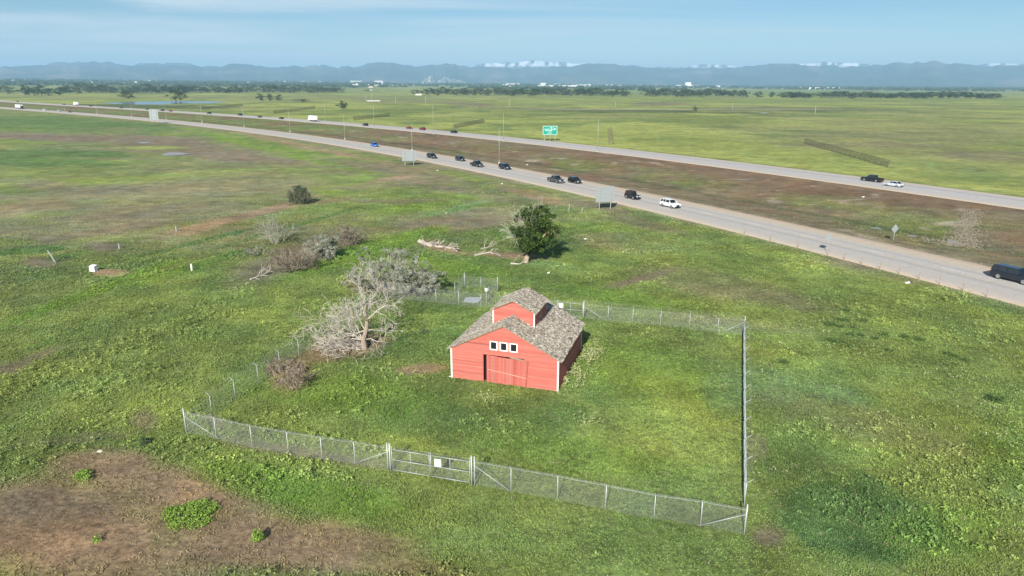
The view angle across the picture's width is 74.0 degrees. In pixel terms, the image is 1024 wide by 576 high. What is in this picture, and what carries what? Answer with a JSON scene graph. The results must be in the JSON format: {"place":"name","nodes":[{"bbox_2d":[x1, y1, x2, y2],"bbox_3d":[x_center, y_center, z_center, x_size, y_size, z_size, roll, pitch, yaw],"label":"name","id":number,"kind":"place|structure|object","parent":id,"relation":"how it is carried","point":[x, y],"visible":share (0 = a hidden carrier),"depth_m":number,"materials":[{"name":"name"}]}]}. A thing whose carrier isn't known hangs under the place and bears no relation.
{"place":"outdoors","nodes":[
{"label":"outdoors","id":0,"kind":"place"},
{"bbox_2d":[109,101,221,104],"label":"lake","id":1,"kind":"structure","parent":0,"point":[160,102],"depth_m":908.43,"materials":[{"name":"blue liquid"}]},
{"bbox_2d":[44,61,735,68],"bbox_3d":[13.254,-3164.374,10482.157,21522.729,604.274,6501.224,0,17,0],"label":"mountains","id":2,"kind":"structure","parent":0,"point":[100,64],"depth_m":10886.25,"materials":[{"name":"stone"}]},
{"bbox_2d":[0,79,1023,575],"bbox_3d":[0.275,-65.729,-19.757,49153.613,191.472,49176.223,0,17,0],"label":"ground","id":3,"kind":"structure","parent":0,"point":[70,165],"depth_m":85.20,"materials":[{"name":"green plant"}]},
{"bbox_2d":[0,85,14,93],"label":"tree","id":4,"kind":"object","parent":3,"relation":"on","point":[7,88],"visible":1,"depth_m":1483.68,"materials":[{"name":"green plant"}]},
{"bbox_2d":[15,84,33,95],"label":"tree","id":5,"kind":"object","parent":3,"relation":"on","point":[24,91],"visible":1,"depth_m":1288.20,"materials":[{"name":"green plant"}]},
{"bbox_2d":[26,87,44,95],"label":"tree","id":6,"kind":"object","parent":3,"relation":"on","point":[36,90],"visible":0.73,"depth_m":1328.15,"materials":[{"name":"green plant"}]},
{"bbox_2d":[29,88,63,95],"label":"tree","id":7,"kind":"object","parent":3,"relation":"on","point":[48,92],"visible":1,"depth_m":1339.95,"materials":[{"name":"green plant"}]},
{"bbox_2d":[52,87,67,94],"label":"tree","id":8,"kind":"object","parent":3,"relation":"on","point":[60,89],"visible":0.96,"depth_m":1355.82,"materials":[{"name":"green plant"}]},
{"bbox_2d":[62,85,74,93],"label":"tree","id":9,"kind":"object","parent":3,"relation":"on","point":[66,87],"visible":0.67,"depth_m":1576.78,"materials":[{"name":"green plant"}]},
{"bbox_2d":[70,83,82,94],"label":"tree","id":10,"kind":"object","parent":3,"relation":"on","point":[76,88],"visible":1,"depth_m":1428.88,"materials":[{"name":"green plant"}]},
{"bbox_2d":[71,469,92,483],"bbox_3d":[-29.310,12.784,46.561,1.622,0.626,1.273,13,21,36],"label":"weed clump","id":11,"kind":"object","parent":3,"relation":"on","point":[78,474],"visible":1,"depth_m":46.37,"materials":[{"name":"green plant"}]},
{"bbox_2d":[77,82,93,92],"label":"tree","id":12,"kind":"object","parent":3,"relation":"on","point":[85,84],"visible":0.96,"depth_m":1632.84,"materials":[{"name":"green plant"}]},
{"bbox_2d":[89,264,98,271],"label":"utility box","id":13,"kind":"object","parent":3,"relation":"on","point":[93,268],"visible":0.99,"depth_m":97.10,"materials":[{"name":"concrete"}]},
{"bbox_2d":[91,533,100,543],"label":"weed clump","id":14,"kind":"object","parent":3,"relation":"on","point":[95,540],"visible":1,"depth_m":39.99,"materials":[{"name":"green plant"}]},
{"bbox_2d":[99,85,117,92],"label":"tree","id":15,"kind":"object","parent":3,"relation":"on","point":[111,87],"visible":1,"depth_m":1641.04,"materials":[{"name":"green plant"}]},
{"bbox_2d":[116,90,134,98],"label":"tree","id":16,"kind":"object","parent":3,"relation":"on","point":[126,92],"visible":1,"depth_m":1076.67,"materials":[{"name":"green plant"}]},
{"bbox_2d":[131,87,150,93],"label":"tree","id":17,"kind":"object","parent":3,"relation":"on","point":[144,90],"visible":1,"depth_m":1614.03,"materials":[{"name":"green plant"}]},
{"bbox_2d":[138,437,150,447],"bbox_3d":[-27.568,11.475,50.808,0.967,0.698,0.985,15,22,40],"label":"weed clump","id":18,"kind":"object","parent":3,"relation":"on","point":[144,440],"visible":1,"depth_m":50.72,"materials":[{"name":"green plant"}]},
{"bbox_2d":[149,109,158,122],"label":"highway sign","id":19,"kind":"object","parent":3,"relation":"on","point":[153,114],"visible":0.91,"depth_m":446.14,"materials":[{"name":"metal"}]},
{"bbox_2d":[146,87,164,92],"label":"tree","id":20,"kind":"object","parent":3,"relation":"on","point":[155,90],"visible":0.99,"depth_m":1653.33,"materials":[{"name":"green plant"}]},
{"bbox_2d":[160,505,184,518],"bbox_3d":[-21.311,14.055,42.715,1.375,0.499,1.337,0,17,0],"label":"weed clump","id":21,"kind":"object","parent":3,"relation":"on","point":[174,509],"visible":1,"depth_m":42.69,"materials":[{"name":"green plant"}]},
{"bbox_2d":[162,152,187,155],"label":"puddle","id":22,"kind":"object","parent":3,"relation":"on","point":[172,153],"visible":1,"depth_m":257.71,"materials":[{"name":"grey liquid"}]},
{"bbox_2d":[164,90,186,100],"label":"tree","id":23,"kind":"object","parent":3,"relation":"on","point":[179,94],"visible":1,"depth_m":968.65,"materials":[{"name":"green plant"}]},
{"bbox_2d":[178,85,190,92],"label":"tree","id":24,"kind":"object","parent":3,"relation":"on","point":[183,87],"visible":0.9,"depth_m":1716.25,"materials":[{"name":"green plant"}]},
{"bbox_2d":[164,498,221,530],"bbox_3d":[-19.999,14.061,42.517,3.192,0.595,3.395,0,17,0],"label":"weed clump","id":25,"kind":"object","parent":3,"relation":"on","point":[197,517],"visible":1,"depth_m":42.19,"materials":[{"name":"green plant"}]},
{"bbox_2d":[184,397,211,431],"bbox_3d":[-24.753,10.185,53.794,0.058,2.140,2.938,5,17,14],"label":"chain link fence","id":26,"kind":"object","parent":3,"relation":"on","point":[199,414],"visible":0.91,"depth_m":53.82,"materials":[{"name":"metal"}]},
{"bbox_2d":[187,87,212,92],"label":"tree","id":27,"kind":"object","parent":3,"relation":"on","point":[199,89],"visible":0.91,"depth_m":1787.79,"materials":[{"name":"green plant"}]},
{"bbox_2d":[203,104,242,108],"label":"snow fence","id":28,"kind":"object","parent":3,"relation":"on","point":[223,106],"visible":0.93,"depth_m":734.12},
{"bbox_2d":[250,528,265,542],"bbox_3d":[-15.031,14.619,40.144,0.817,0.948,0.724,0,17,0],"label":"weed clump","id":29,"kind":"object","parent":3,"relation":"on","point":[256,536],"visible":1,"depth_m":40.07,"materials":[{"name":"green plant"}]},
{"bbox_2d":[242,243,277,255],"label":"shrub","id":30,"kind":"object","parent":3,"relation":"on","point":[260,247],"visible":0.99,"depth_m":107.46,"materials":[{"name":"grey plant"}]},
{"bbox_2d":[250,259,273,280],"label":"fallen log","id":31,"kind":"object","parent":3,"relation":"on","point":[263,274],"visible":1,"depth_m":95.16,"materials":[{"name":"grey wood"}]},
{"bbox_2d":[268,85,278,92],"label":"tree","id":32,"kind":"object","parent":3,"relation":"on","point":[273,87],"visible":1,"depth_m":1834.98,"materials":[{"name":"green plant"}]},
{"bbox_2d":[249,212,298,243],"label":"shrub","id":33,"kind":"object","parent":3,"relation":"on","point":[277,236],"visible":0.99,"depth_m":114.06,"materials":[{"name":"grey plant"}]},
{"bbox_2d":[261,353,306,376],"bbox_3d":[-21.131,7.395,63.133,4.071,2.101,3.124,-7,18,-22],"label":"dry bush","id":34,"kind":"object","parent":3,"relation":"on","point":[271,367],"visible":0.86,"depth_m":62.98,"materials":[{"name":"brown plant"}]},
{"bbox_2d":[182,408,388,469],"bbox_3d":[-16.991,11.251,49.608,17.339,2.570,0.652,5,17,16],"label":"chain link fence","id":35,"kind":"object","parent":3,"relation":"on","point":[251,440],"visible":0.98,"depth_m":49.46,"materials":[{"name":"metal"}]},
{"bbox_2d":[268,362,318,392],"bbox_3d":[-19.576,7.956,59.934,4.475,2.153,3.683,0,17,0],"label":"dry bush","id":36,"kind":"object","parent":3,"relation":"on","point":[287,380],"visible":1,"depth_m":59.85,"materials":[{"name":"brown plant"}]},
{"bbox_2d":[271,106,315,113],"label":"snow fence","id":37,"kind":"object","parent":3,"relation":"on","point":[289,110],"visible":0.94,"depth_m":640.00,"materials":[{"name":"wood"}]},
{"bbox_2d":[265,245,323,271],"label":"shrub","id":38,"kind":"object","parent":3,"relation":"on","point":[280,261],"visible":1,"depth_m":97.84,"materials":[{"name":"brown plant"}]},
{"bbox_2d":[209,282,383,415],"bbox_3d":[-20.393,5.010,70.334,0.418,2.570,32.876,5,17,14],"label":"chain link fence","id":39,"kind":"object","parent":3,"relation":"on","point":[281,356],"visible":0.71,"depth_m":63.80,"materials":[{"name":"metal"}]},
{"bbox_2d":[272,176,325,204],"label":"shrub","id":40,"kind":"object","parent":3,"relation":"on","point":[303,194],"visible":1,"depth_m":151.19,"materials":[{"name":"green plant"}]},
{"bbox_2d":[309,86,324,92],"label":"tree","id":41,"kind":"object","parent":3,"relation":"on","point":[317,87],"visible":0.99,"depth_m":1774.32,"materials":[{"name":"green plant"}]},
{"bbox_2d":[299,232,339,262],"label":"shrub","id":42,"kind":"object","parent":3,"relation":"on","point":[322,248],"visible":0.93,"depth_m":104.11,"materials":[{"name":"grey plant"}]},
{"bbox_2d":[307,329,361,352],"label":"fallen branches","id":43,"kind":"object","parent":3,"relation":"on","point":[347,343],"visible":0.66,"depth_m":69.04,"materials":[{"name":"grey wood"}]},
{"bbox_2d":[285,261,406,364],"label":"dead tree","id":44,"kind":"object","parent":3,"relation":"on","point":[362,338],"visible":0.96,"depth_m":68.79,"materials":[{"name":"grey wood"}]},
{"bbox_2d":[324,222,374,245],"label":"shrub","id":45,"kind":"object","parent":3,"relation":"on","point":[347,238],"visible":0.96,"depth_m":113.35,"materials":[{"name":"brown plant"}]},
{"bbox_2d":[351,113,389,119],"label":"snow fence","id":46,"kind":"object","parent":3,"relation":"on","point":[384,115],"visible":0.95,"depth_m":523.90,"materials":[{"name":"wood"}]},
{"bbox_2d":[341,246,415,292],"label":"shrub","id":47,"kind":"object","parent":3,"relation":"on","point":[386,275],"visible":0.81,"depth_m":88.74,"materials":[{"name":"grey plant"}]},
{"bbox_2d":[388,443,391,470],"bbox_3d":[-8.493,11.945,47.363,0.134,2.600,0.132,0,17,0],"label":"gate post","id":48,"kind":"object","parent":3,"relation":"on","point":[389,456],"visible":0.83,"depth_m":47.25,"materials":[{"name":"metal"}]},
{"bbox_2d":[402,150,415,164],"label":"highway sign","id":49,"kind":"object","parent":3,"relation":"on","point":[408,155],"visible":0.93,"depth_m":224.13,"materials":[{"name":"metal"}]},
{"bbox_2d":[391,446,429,475],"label":"gate","id":50,"kind":"structure","parent":3,"relation":"on","point":[410,462],"depth_m":46.94,"materials":[{"name":"metal"}]},
{"bbox_2d":[387,249,446,295],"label":"shrub","id":51,"kind":"object","parent":3,"relation":"on","point":[406,277],"visible":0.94,"depth_m":86.40,"materials":[{"name":"grey plant"}]},
{"bbox_2d":[418,327,427,334],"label":"weed clump","id":52,"kind":"object","parent":3,"relation":"on","point":[422,330],"visible":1,"depth_m":73.28,"materials":[{"name":"green plant"}]},
{"bbox_2d":[417,238,459,251],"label":"fallen log","id":53,"kind":"object","parent":3,"relation":"on","point":[424,243],"visible":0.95,"depth_m":112.25,"materials":[{"name":"brown wood"}]},
{"bbox_2d":[383,284,503,306],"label":"chain link fence","id":54,"kind":"object","parent":3,"relation":"on","point":[439,294],"visible":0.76,"depth_m":83.51,"materials":[{"name":"metal"}]},
{"bbox_2d":[430,452,469,482],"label":"gate","id":55,"kind":"structure","parent":3,"relation":"on","point":[438,462],"depth_m":46.23,"materials":[{"name":"metal"}]},
{"bbox_2d":[454,88,468,94],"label":"tree","id":56,"kind":"object","parent":3,"relation":"on","point":[460,92],"visible":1,"depth_m":1483.52,"materials":[{"name":"green plant"}]},
{"bbox_2d":[452,119,484,127],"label":"snow fence","id":57,"kind":"object","parent":3,"relation":"on","point":[480,120],"visible":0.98,"depth_m":442.10,"materials":[{"name":"wood"}]},
{"bbox_2d":[470,455,472,485],"bbox_3d":[-2.723,12.436,45.808,0.134,2.600,0.132,0,17,0],"label":"gate post","id":58,"kind":"object","parent":3,"relation":"on","point":[471,471],"visible":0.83,"depth_m":45.76,"materials":[{"name":"metal"}]},
{"bbox_2d":[464,297,480,302],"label":"metal hatch","id":59,"kind":"object","parent":3,"relation":"on","point":[468,299],"visible":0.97,"depth_m":84.46,"materials":[{"name":"metal"}]},
{"bbox_2d":[454,273,497,298],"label":"chain link pen","id":60,"kind":"object","parent":3,"relation":"on","point":[480,284],"visible":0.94,"depth_m":88.42,"materials":[{"name":"metal"}]},
{"bbox_2d":[474,248,499,255],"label":"fallen log","id":61,"kind":"object","parent":3,"relation":"on","point":[489,252],"visible":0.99,"depth_m":107.74,"materials":[{"name":"brown wood"}]},
{"bbox_2d":[0,77,1023,91],"bbox_3d":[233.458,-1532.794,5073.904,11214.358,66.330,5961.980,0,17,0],"label":"woods","id":62,"kind":"object","parent":3,"relation":"on","point":[119,82],"visible":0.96,"depth_m":3853.69,"materials":[{"name":"green plant"}]},
{"bbox_2d":[447,287,585,390],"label":"barn","id":63,"kind":"structure","parent":3,"relation":"on","point":[525,337],"depth_m":61.49,"materials":[{"name":"red paint"}]},
{"bbox_2d":[490,341,496,349],"bbox_3d":[-1.635,5.125,60.587,0.720,0.850,0.090,5,17,16],"label":"window","id":64,"kind":"structure","parent":63,"relation":"in","point":[493,344],"depth_m":60.59,"materials":[{"name":"white paint"}]},
{"bbox_2d":[500,342,507,351],"bbox_3d":[-0.731,5.208,60.324,0.710,0.850,0.090,5,17,16],"label":"window","id":65,"kind":"structure","parent":63,"relation":"in","point":[503,345],"depth_m":60.33,"materials":[{"name":"white paint"}]},
{"bbox_2d":[487,355,527,387],"bbox_3d":[-0.434,7.636,60.865,3.870,3.050,0.080,5,17,16],"label":"door","id":66,"kind":"structure","parent":63,"relation":"in","point":[506,371],"depth_m":60.82,"materials":[{"name":"red paint"}]},
{"bbox_2d":[510,343,517,352],"bbox_3d":[0.154,5.288,60.068,0.730,0.850,0.090,5,17,16],"label":"window","id":67,"kind":"structure","parent":63,"relation":"in","point":[513,347],"depth_m":60.06,"materials":[{"name":"white paint"}]},
{"bbox_2d":[524,89,538,96],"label":"tree","id":68,"kind":"object","parent":3,"relation":"on","point":[533,92],"visible":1,"depth_m":1444.97,"materials":[{"name":"green plant"}]},
{"bbox_2d":[500,197,564,262],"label":"tree","id":69,"kind":"object","parent":3,"relation":"on","point":[533,240],"visible":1,"depth_m":100.87,"materials":[{"name":"green plant"}]},
{"bbox_2d":[543,126,556,140],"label":"guide sign","id":70,"kind":"object","parent":3,"relation":"on","point":[549,130],"visible":0.98,"depth_m":323.00,"materials":[{"name":"green metal"}]},
{"bbox_2d":[581,90,596,96],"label":"tree","id":71,"kind":"object","parent":3,"relation":"on","point":[587,93],"visible":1,"depth_m":1472.85,"materials":[{"name":"green plant"}]},
{"bbox_2d":[596,186,614,208],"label":"highway sign","id":72,"kind":"object","parent":3,"relation":"on","point":[604,194],"visible":0.93,"depth_m":146.48,"materials":[{"name":"metal"}]},
{"bbox_2d":[607,127,613,143],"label":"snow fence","id":73,"kind":"object","parent":3,"relation":"on","point":[609,130],"visible":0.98,"depth_m":347.04,"materials":[{"name":"wood"}]},
{"bbox_2d":[474,456,748,534],"bbox_3d":[5.654,13.327,43.011,17.420,2.570,0.584,5,17,17],"label":"chain link fence","id":74,"kind":"object","parent":3,"relation":"on","point":[655,502],"visible":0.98,"depth_m":42.89,"materials":[{"name":"metal"}]},
{"bbox_2d":[646,89,659,96],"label":"tree","id":75,"kind":"object","parent":3,"relation":"on","point":[652,92],"visible":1,"depth_m":1470.05,"materials":[{"name":"green plant"}]},
{"bbox_2d":[584,302,745,333],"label":"chain link fence","id":76,"kind":"object","parent":3,"relation":"on","point":[661,311],"visible":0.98,"depth_m":75.86,"materials":[{"name":"metal"}]},
{"bbox_2d":[662,89,676,96],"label":"tree","id":77,"kind":"object","parent":3,"relation":"on","point":[669,92],"visible":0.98,"depth_m":1471.04,"materials":[{"name":"green plant"}]},
{"bbox_2d":[678,89,689,95],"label":"tree","id":78,"kind":"object","parent":3,"relation":"on","point":[683,92],"visible":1,"depth_m":1441.54,"materials":[{"name":"green plant"}]},
{"bbox_2d":[692,91,711,96],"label":"tree","id":79,"kind":"object","parent":3,"relation":"on","point":[700,93],"visible":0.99,"depth_m":1467.29,"materials":[{"name":"green plant"}]},
{"bbox_2d":[743,316,752,505],"bbox_3d":[20.176,8.755,58.434,0.417,2.570,33.093,6,18,17],"label":"chain link fence","id":80,"kind":"object","parent":3,"relation":"on","point":[745,439],"visible":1,"depth_m":53.17,"materials":[{"name":"metal"}]},
{"bbox_2d":[474,316,1022,476],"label":"flowering weeds","id":81,"kind":"object","parent":3,"relation":"on","point":[589,354],"visible":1,"depth_m":62.73,"materials":[{"name":"green plant"}]},
{"bbox_2d":[778,92,797,97],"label":"tree","id":82,"kind":"object","parent":3,"relation":"on","point":[788,94],"visible":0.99,"depth_m":1386.83,"materials":[{"name":"green plant"}]},
{"bbox_2d":[804,138,894,167],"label":"snow fence","id":83,"kind":"object","parent":3,"relation":"on","point":[838,149],"visible":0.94,"depth_m":258.18,"materials":[{"name":"wood"}]},
{"bbox_2d":[897,92,916,98],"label":"tree","id":84,"kind":"object","parent":3,"relation":"on","point":[909,95],"visible":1,"depth_m":1386.52,"materials":[{"name":"green plant"}]},
{"bbox_2d":[936,91,949,98],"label":"tree","id":85,"kind":"object","parent":3,"relation":"on","point":[942,94],"visible":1,"depth_m":1417.22,"materials":[{"name":"green plant"}]},
{"bbox_2d":[921,209,994,249],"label":"dry bush","id":86,"kind":"object","parent":3,"relation":"on","point":[973,245],"visible":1,"depth_m":127.76,"materials":[{"name":"plant"}]},
{"bbox_2d":[969,93,985,98],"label":"tree","id":87,"kind":"object","parent":3,"relation":"on","point":[976,96],"visible":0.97,"depth_m":1406.76,"materials":[{"name":"green plant"}]},
{"bbox_2d":[988,394,1006,403],"bbox_3d":[41.807,9.510,58.471,1.575,0.579,1.384,-7,18,-23],"label":"weed tuft","id":88,"kind":"object","parent":3,"relation":"on","point":[999,398],"visible":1,"depth_m":58.32,"materials":[{"name":"green plant"}]},
{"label":"gate post","id":89,"kind":"object","parent":3,"relation":"on","visible":0},
{"bbox_2d":[559,301,582,316],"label":"gate","id":90,"kind":"structure","parent":89,"relation":"attached to","point":[561,305],"depth_m":78.87,"materials":[{"name":"metal"}]},
{"bbox_2d":[0,61,1023,86],"bbox_3d":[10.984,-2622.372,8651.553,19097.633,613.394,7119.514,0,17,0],"label":"foothills","id":91,"kind":"structure","parent":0,"point":[928,74],"depth_m":9058.49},
{"bbox_2d":[0,107,1023,306],"bbox_3d":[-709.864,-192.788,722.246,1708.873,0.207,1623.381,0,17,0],"label":"road","id":92,"kind":"structure","parent":0,"point":[934,263],"depth_m":126.34,"materials":[{"name":"grey asphalt"}]},
{"bbox_2d":[426,153,436,158],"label":"suv","id":93,"kind":"object","parent":92,"relation":"on","point":[431,155],"visible":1,"depth_m":244.95,"materials":[{"name":"black paint"}]},
{"bbox_2d":[455,156,465,160],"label":"suv","id":94,"kind":"object","parent":92,"relation":"on","point":[460,158],"visible":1,"depth_m":236.69,"materials":[{"name":"blue paint"}]},
{"bbox_2d":[470,160,483,166],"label":"pickup truck","id":95,"kind":"object","parent":92,"relation":"on","point":[477,163],"visible":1,"depth_m":220.53,"materials":[{"name":"black paint"}]},
{"bbox_2d":[498,163,511,169],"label":"suv","id":96,"kind":"object","parent":92,"relation":"on","point":[505,166],"visible":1,"depth_m":214.28,"materials":[{"name":"blue paint"}]},
{"bbox_2d":[547,175,564,182],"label":"pickup truck","id":97,"kind":"object","parent":92,"relation":"on","point":[556,178],"visible":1,"depth_m":185.65,"materials":[{"name":"grey paint"}]},
{"bbox_2d":[568,176,581,183],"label":"suv","id":98,"kind":"object","parent":92,"relation":"on","point":[575,179],"visible":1,"depth_m":185.14,"materials":[{"name":"black paint"}]},
{"bbox_2d":[230,128,1023,294],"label":"edge line","id":99,"kind":"object","parent":92,"relation":"on","point":[753,228],"visible":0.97,"depth_m":121.26,"materials":[{"name":"paint"}]},
{"bbox_2d":[624,190,640,199],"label":"off road car","id":100,"kind":"object","parent":92,"relation":"on","point":[632,194],"visible":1,"depth_m":159.76,"materials":[{"name":"black paint"}]},
{"bbox_2d":[659,198,680,207],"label":"suv","id":101,"kind":"object","parent":92,"relation":"on","point":[671,203],"visible":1,"depth_m":148.97,"materials":[{"name":"white paint"}]},
{"bbox_2d":[825,233,832,249],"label":"diamond sign","id":102,"kind":"object","parent":92,"relation":"on","point":[828,237],"visible":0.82,"depth_m":109.71,"materials":[{"name":"metal"}]},
{"bbox_2d":[989,263,1023,284],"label":"suv","id":103,"kind":"object","parent":92,"relation":"on","point":[1007,271],"visible":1,"depth_m":94.03,"materials":[{"name":"blue paint"}]},
{"bbox_2d":[0,100,1023,209],"bbox_3d":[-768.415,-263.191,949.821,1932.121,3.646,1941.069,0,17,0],"label":"road","id":104,"kind":"structure","parent":0,"point":[974,196],"depth_m":225.28,"materials":[{"name":"grey asphalt"}]},
{"bbox_2d":[308,115,316,121],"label":"box truck","id":105,"kind":"object","parent":104,"relation":"on","point":[312,118],"visible":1,"depth_m":474.58,"materials":[{"name":"white paint"}]},
{"bbox_2d":[860,174,883,181],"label":"pickup truck","id":106,"kind":"object","parent":104,"relation":"on","point":[873,177],"visible":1,"depth_m":189.95,"materials":[{"name":"black paint"}]},
{"bbox_2d":[883,181,903,186],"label":"car","id":107,"kind":"object","parent":104,"relation":"on","point":[896,183],"visible":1,"depth_m":180.75,"materials":[{"name":"silver paint"}]},
{"bbox_2d":[0,0,1023,67],"label":"sky","id":108,"kind":"structure","parent":0,"point":[220,33],"materials":[{"name":"blue"}]},
{"bbox_2d":[466,60,1023,68],"bbox_3d":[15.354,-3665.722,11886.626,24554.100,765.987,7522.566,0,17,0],"label":"snowy mountains","id":109,"kind":"structure","parent":0,"point":[534,63],"depth_m":13935.70,"materials":[{"name":"white snow"}]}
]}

